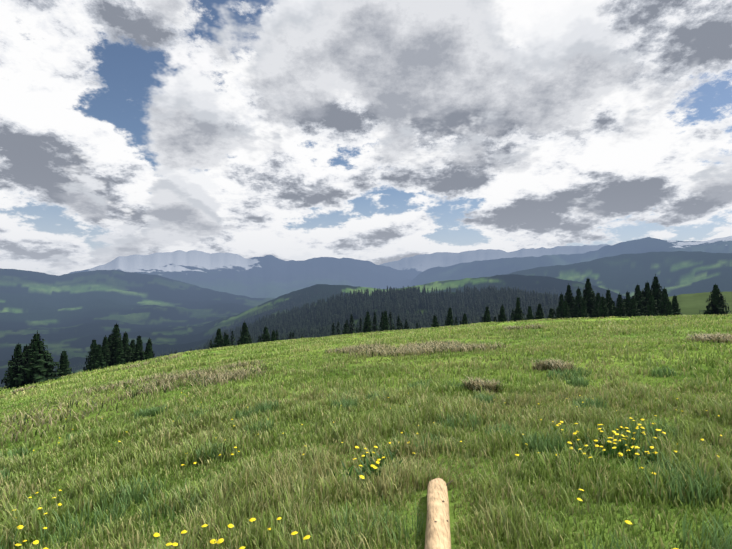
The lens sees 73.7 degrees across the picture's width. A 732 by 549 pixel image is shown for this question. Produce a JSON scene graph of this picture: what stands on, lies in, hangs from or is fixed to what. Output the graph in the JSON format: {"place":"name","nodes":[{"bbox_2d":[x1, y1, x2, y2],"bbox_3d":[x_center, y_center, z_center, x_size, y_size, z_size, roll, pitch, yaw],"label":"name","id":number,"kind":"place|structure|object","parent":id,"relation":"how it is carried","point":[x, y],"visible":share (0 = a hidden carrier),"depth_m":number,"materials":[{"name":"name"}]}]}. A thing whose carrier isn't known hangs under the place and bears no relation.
{"place":"outdoors","nodes":[
{"label":"outdoors","id":0,"kind":"place"},
{"bbox_2d":[0,365,731,548],"bbox_3d":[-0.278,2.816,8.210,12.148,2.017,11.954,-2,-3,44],"label":"grass","id":1,"kind":"structure","parent":0,"point":[283,487],"depth_m":5.49,"materials":[{"name":"green plant"}]},
{"bbox_2d":[0,236,731,548],"bbox_3d":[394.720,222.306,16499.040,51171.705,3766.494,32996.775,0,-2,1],"label":"ground terrain","id":2,"kind":"structure","parent":0,"point":[179,300],"depth_m":4373.60,"materials":[{"name":"green plant"}]},
{"bbox_2d":[1,342,26,388],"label":"spruce tree","id":3,"kind":"object","parent":2,"relation":"on","point":[17,353],"visible":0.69,"depth_m":62.53,"materials":[{"name":"green plant"}]},
{"bbox_2d":[4,330,63,385],"bbox_3d":[-42.325,11.086,62.784,6.316,7.941,6.138,0,-2,1],"label":"spruce tree","id":4,"kind":"object","parent":2,"relation":"on","point":[34,368],"visible":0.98,"depth_m":61.70,"materials":[{"name":"green plant"}]},
{"bbox_2d":[45,351,55,377],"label":"spruce tree","id":5,"kind":"object","parent":2,"relation":"on","point":[50,359],"visible":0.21,"depth_m":66.80,"materials":[{"name":"green plant"}]},
{"bbox_2d":[56,351,71,376],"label":"spruce tree","id":6,"kind":"object","parent":2,"relation":"on","point":[64,365],"visible":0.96,"depth_m":67.38,"materials":[{"name":"green plant"}]},
{"bbox_2d":[83,340,96,371],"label":"spruce tree","id":7,"kind":"object","parent":2,"relation":"on","point":[93,347],"visible":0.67,"depth_m":74.25,"materials":[{"name":"green plant"}]},
{"bbox_2d":[90,345,107,369],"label":"spruce tree","id":8,"kind":"object","parent":2,"relation":"on","point":[98,362],"visible":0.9,"depth_m":73.05,"materials":[{"name":"green plant"}]},
{"bbox_2d":[102,335,111,366],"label":"spruce tree","id":9,"kind":"object","parent":2,"relation":"on","point":[106,350],"visible":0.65,"depth_m":77.00,"materials":[{"name":"green plant"}]},
{"bbox_2d":[108,323,121,366],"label":"spruce tree","id":10,"kind":"object","parent":2,"relation":"on","point":[115,337],"visible":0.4,"depth_m":79.21,"materials":[{"name":"green plant"}]},
{"bbox_2d":[112,339,125,365],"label":"spruce tree","id":11,"kind":"object","parent":2,"relation":"on","point":[119,358],"visible":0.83,"depth_m":74.22,"materials":[{"name":"green plant"}]},
{"bbox_2d":[122,331,132,362],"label":"spruce tree","id":12,"kind":"object","parent":2,"relation":"on","point":[127,349],"visible":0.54,"depth_m":78.13,"materials":[{"name":"green plant"}]},
{"bbox_2d":[129,340,135,357],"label":"spruce tree","id":13,"kind":"object","parent":2,"relation":"on","point":[132,345],"visible":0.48,"depth_m":80.50,"materials":[{"name":"green plant"}]},
{"bbox_2d":[130,335,144,362],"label":"spruce tree","id":14,"kind":"object","parent":2,"relation":"on","point":[138,354],"visible":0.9,"depth_m":77.21,"materials":[{"name":"green plant"}]},
{"bbox_2d":[143,337,154,359],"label":"spruce tree","id":15,"kind":"object","parent":2,"relation":"on","point":[148,353],"visible":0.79,"depth_m":76.07,"materials":[{"name":"green plant"}]},
{"bbox_2d":[210,329,223,348],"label":"spruce tree","id":16,"kind":"object","parent":2,"relation":"on","point":[219,339],"visible":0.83,"depth_m":94.85,"materials":[{"name":"green plant"}]},
{"bbox_2d":[222,334,230,346],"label":"spruce tree","id":17,"kind":"object","parent":2,"relation":"on","point":[226,342],"visible":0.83,"depth_m":93.45,"materials":[{"name":"green plant"}]},
{"bbox_2d":[229,331,235,345],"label":"spruce tree","id":18,"kind":"object","parent":2,"relation":"on","point":[232,340],"visible":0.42,"depth_m":164.77,"materials":[{"name":"green plant"}]},
{"bbox_2d":[237,320,251,344],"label":"spruce tree","id":19,"kind":"object","parent":2,"relation":"on","point":[244,338],"visible":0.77,"depth_m":99.93,"materials":[{"name":"green plant"}]},
{"bbox_2d":[258,326,270,342],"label":"spruce tree","id":20,"kind":"object","parent":2,"relation":"on","point":[265,336],"visible":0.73,"depth_m":102.96,"materials":[{"name":"green plant"}]},
{"bbox_2d":[270,330,276,341],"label":"spruce tree","id":21,"kind":"object","parent":2,"relation":"on","point":[273,336],"visible":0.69,"depth_m":99.40,"materials":[{"name":"green plant"}]},
{"bbox_2d":[0,283,578,387],"bbox_3d":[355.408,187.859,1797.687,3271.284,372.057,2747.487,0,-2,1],"label":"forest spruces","id":22,"kind":"object","parent":2,"relation":"on","point":[494,299],"visible":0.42,"depth_m":1231.44,"materials":[{"name":"green plant"}]},
{"bbox_2d":[330,323,335,335],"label":"spruce tree","id":23,"kind":"object","parent":2,"relation":"on","point":[333,329],"visible":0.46,"depth_m":171.91,"materials":[{"name":"green plant"}]},
{"bbox_2d":[335,322,341,334],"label":"spruce tree","id":24,"kind":"object","parent":2,"relation":"on","point":[338,330],"visible":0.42,"depth_m":203.37,"materials":[{"name":"green plant"}]},
{"bbox_2d":[12,417,676,548],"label":"dandelion flowers","id":25,"kind":"object","parent":2,"relation":"on","point":[156,535],"visible":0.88,"depth_m":5.17,"materials":[{"name":"yellow plant"}]},
{"bbox_2d":[340,323,348,334],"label":"spruce tree","id":26,"kind":"object","parent":2,"relation":"on","point":[345,329],"visible":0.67,"depth_m":126.56,"materials":[{"name":"green plant"}]},
{"bbox_2d":[347,313,356,333],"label":"spruce tree","id":27,"kind":"object","parent":2,"relation":"on","point":[351,330],"visible":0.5,"depth_m":154.41,"materials":[{"name":"green plant"}]},
{"bbox_2d":[358,318,362,332],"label":"spruce tree","id":28,"kind":"object","parent":2,"relation":"on","point":[360,328],"visible":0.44,"depth_m":199.34,"materials":[{"name":"green plant"}]},
{"bbox_2d":[0,319,731,485],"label":"grass","id":29,"kind":"structure","parent":2,"relation":"on","point":[565,343],"depth_m":15.52,"materials":[{"name":"green plant"}]},
{"bbox_2d":[0,314,731,404],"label":"grass tufts","id":30,"kind":"object","parent":2,"relation":"on","point":[696,322],"visible":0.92,"depth_m":44.66,"materials":[{"name":"green plant"}]},
{"bbox_2d":[0,324,731,447],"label":"dry grass tussocks","id":31,"kind":"object","parent":2,"relation":"on","point":[428,347],"depth_m":20.53,"materials":[{"name":"brown plant"}]},
{"bbox_2d":[360,312,373,332],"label":"spruce tree","id":32,"kind":"object","parent":2,"relation":"on","point":[367,326],"visible":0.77,"depth_m":110.92,"materials":[{"name":"green plant"}]},
{"bbox_2d":[371,312,377,331],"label":"spruce tree","id":33,"kind":"object","parent":2,"relation":"on","point":[374,321],"visible":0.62,"depth_m":158.11,"materials":[{"name":"green plant"}]},
{"bbox_2d":[33,392,721,463],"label":"buttercups","id":34,"kind":"object","parent":2,"relation":"on","point":[460,441],"visible":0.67,"depth_m":7.01,"materials":[{"name":"yellow plant"}]},
{"bbox_2d":[378,310,383,331],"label":"spruce tree","id":35,"kind":"object","parent":2,"relation":"on","point":[381,319],"visible":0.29,"depth_m":128.42,"materials":[{"name":"green plant"}]},
{"bbox_2d":[381,310,389,330],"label":"spruce tree","id":36,"kind":"object","parent":2,"relation":"on","point":[384,326],"visible":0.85,"depth_m":111.05,"materials":[{"name":"green plant"}]},
{"bbox_2d":[388,312,393,330],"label":"spruce tree","id":37,"kind":"object","parent":2,"relation":"on","point":[390,320],"visible":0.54,"depth_m":186.37,"materials":[{"name":"green plant"}]},
{"bbox_2d":[394,315,401,329],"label":"spruce tree","id":38,"kind":"object","parent":2,"relation":"on","point":[398,324],"visible":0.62,"depth_m":153.15,"materials":[{"name":"green plant"}]},
{"bbox_2d":[403,320,409,329],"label":"spruce tree","id":39,"kind":"object","parent":2,"relation":"on","point":[406,325],"visible":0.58,"depth_m":129.80,"materials":[{"name":"green plant"}]},
{"bbox_2d":[431,315,439,326],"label":"spruce tree","id":40,"kind":"object","parent":2,"relation":"on","point":[435,323],"visible":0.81,"depth_m":106.10,"materials":[{"name":"green plant"}]},
{"bbox_2d":[425,478,452,548],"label":"peeled log","id":41,"kind":"object","parent":2,"relation":"on","point":[437,534],"visible":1,"depth_m":3.79,"materials":[{"name":"brown wood"}]},
{"bbox_2d":[445,308,453,325],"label":"spruce tree","id":42,"kind":"object","parent":2,"relation":"on","point":[449,321],"visible":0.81,"depth_m":105.50,"materials":[{"name":"green plant"}]},
{"bbox_2d":[461,314,467,324],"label":"spruce tree","id":43,"kind":"object","parent":2,"relation":"on","point":[464,320],"visible":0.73,"depth_m":103.14,"materials":[{"name":"green plant"}]},
{"bbox_2d":[482,307,490,322],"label":"spruce tree","id":44,"kind":"object","parent":2,"relation":"on","point":[487,315],"visible":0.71,"depth_m":104.10,"materials":[{"name":"green plant"}]},
{"bbox_2d":[497,304,506,322],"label":"spruce tree","id":45,"kind":"object","parent":2,"relation":"on","point":[502,316],"visible":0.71,"depth_m":105.09,"materials":[{"name":"green plant"}]},
{"bbox_2d":[328,424,693,486],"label":"dandelion leaves","id":46,"kind":"object","parent":2,"relation":"on","point":[576,448],"visible":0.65,"depth_m":5.67,"materials":[{"name":"green plant"}]},
{"bbox_2d":[511,298,525,320],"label":"spruce tree","id":47,"kind":"object","parent":2,"relation":"on","point":[517,314],"visible":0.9,"depth_m":104.06,"materials":[{"name":"green plant"}]},
{"bbox_2d":[525,306,533,320],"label":"spruce tree","id":48,"kind":"object","parent":2,"relation":"on","point":[529,315],"visible":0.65,"depth_m":99.75,"materials":[{"name":"green plant"}]},
{"bbox_2d":[534,303,546,319],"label":"spruce tree","id":49,"kind":"object","parent":2,"relation":"on","point":[539,313],"visible":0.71,"depth_m":102.77,"materials":[{"name":"green plant"}]},
{"bbox_2d":[547,308,555,318],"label":"spruce tree","id":50,"kind":"object","parent":2,"relation":"on","point":[550,315],"visible":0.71,"depth_m":96.62,"materials":[{"name":"green plant"}]},
{"bbox_2d":[555,292,563,318],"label":"spruce tree","id":51,"kind":"object","parent":2,"relation":"on","point":[559,307],"visible":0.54,"depth_m":99.63,"materials":[{"name":"green plant"}]},
{"bbox_2d":[559,300,571,318],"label":"spruce tree","id":52,"kind":"object","parent":2,"relation":"on","point":[564,314],"visible":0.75,"depth_m":91.86,"materials":[{"name":"green plant"}]},
{"bbox_2d":[564,283,575,316],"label":"spruce tree","id":53,"kind":"object","parent":2,"relation":"on","point":[568,297],"visible":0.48,"depth_m":102.66,"materials":[{"name":"green plant"}]},
{"bbox_2d":[570,286,588,317],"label":"spruce tree","id":54,"kind":"object","parent":2,"relation":"on","point":[577,302],"visible":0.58,"depth_m":98.19,"materials":[{"name":"green plant"}]},
{"bbox_2d":[578,298,589,318],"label":"spruce tree","id":55,"kind":"object","parent":2,"relation":"on","point":[583,313],"visible":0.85,"depth_m":90.73,"materials":[{"name":"green plant"}]},
{"bbox_2d":[581,279,594,317],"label":"spruce tree","id":56,"kind":"object","parent":2,"relation":"on","point":[588,296],"visible":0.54,"depth_m":100.90,"materials":[{"name":"green plant"}]},
{"bbox_2d":[591,293,600,317],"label":"spruce tree","id":57,"kind":"object","parent":2,"relation":"on","point":[596,303],"visible":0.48,"depth_m":95.01,"materials":[{"name":"green plant"}]},
{"bbox_2d":[596,294,608,317],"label":"spruce tree","id":58,"kind":"object","parent":2,"relation":"on","point":[602,310],"visible":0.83,"depth_m":89.14,"materials":[{"name":"green plant"}]},
{"bbox_2d":[605,290,614,315],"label":"spruce tree","id":59,"kind":"object","parent":2,"relation":"on","point":[608,299],"visible":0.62,"depth_m":95.89,"materials":[{"name":"green plant"}]},
{"bbox_2d":[611,293,626,317],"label":"spruce tree","id":60,"kind":"object","parent":2,"relation":"on","point":[619,311],"visible":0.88,"depth_m":89.75,"materials":[{"name":"green plant"}]},
{"bbox_2d":[625,291,630,313],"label":"spruce tree","id":61,"kind":"object","parent":2,"relation":"on","point":[627,300],"visible":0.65,"depth_m":94.54,"materials":[{"name":"green plant"}]},
{"bbox_2d":[625,298,639,317],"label":"spruce tree","id":62,"kind":"object","parent":2,"relation":"on","point":[633,310],"visible":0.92,"depth_m":87.09,"materials":[{"name":"green plant"}]},
{"bbox_2d":[630,284,647,315],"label":"spruce tree","id":63,"kind":"object","parent":2,"relation":"on","point":[638,298],"visible":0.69,"depth_m":95.17,"materials":[{"name":"green plant"}]},
{"bbox_2d":[641,282,659,315],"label":"spruce tree","id":64,"kind":"object","parent":2,"relation":"on","point":[647,292],"visible":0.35,"depth_m":96.34,"materials":[{"name":"green plant"}]},
{"bbox_2d":[644,293,659,315],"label":"spruce tree","id":65,"kind":"object","parent":2,"relation":"on","point":[651,307],"visible":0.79,"depth_m":85.69,"materials":[{"name":"green plant"}]},
{"bbox_2d":[651,273,663,312],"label":"spruce tree","id":66,"kind":"object","parent":2,"relation":"on","point":[656,290],"visible":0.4,"depth_m":97.20,"materials":[{"name":"green plant"}]},
{"bbox_2d":[657,286,669,315],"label":"spruce tree","id":67,"kind":"object","parent":2,"relation":"on","point":[665,299],"visible":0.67,"depth_m":91.44,"materials":[{"name":"green plant"}]},
{"bbox_2d":[664,301,673,315],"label":"spruce tree","id":68,"kind":"object","parent":2,"relation":"on","point":[668,311],"visible":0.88,"depth_m":84.27,"materials":[{"name":"green plant"}]},
{"bbox_2d":[672,295,681,315],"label":"spruce tree","id":69,"kind":"object","parent":2,"relation":"on","point":[675,308],"visible":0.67,"depth_m":85.44,"materials":[{"name":"green plant"}]},
{"bbox_2d":[699,283,731,314],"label":"spruce tree","id":70,"kind":"object","parent":2,"relation":"on","point":[715,306],"visible":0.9,"depth_m":83.68,"materials":[{"name":"green plant"}]},
{"bbox_2d":[0,0,731,275],"label":"sky","id":71,"kind":"structure","parent":0,"point":[378,132],"materials":[{"name":"white"}]}
]}

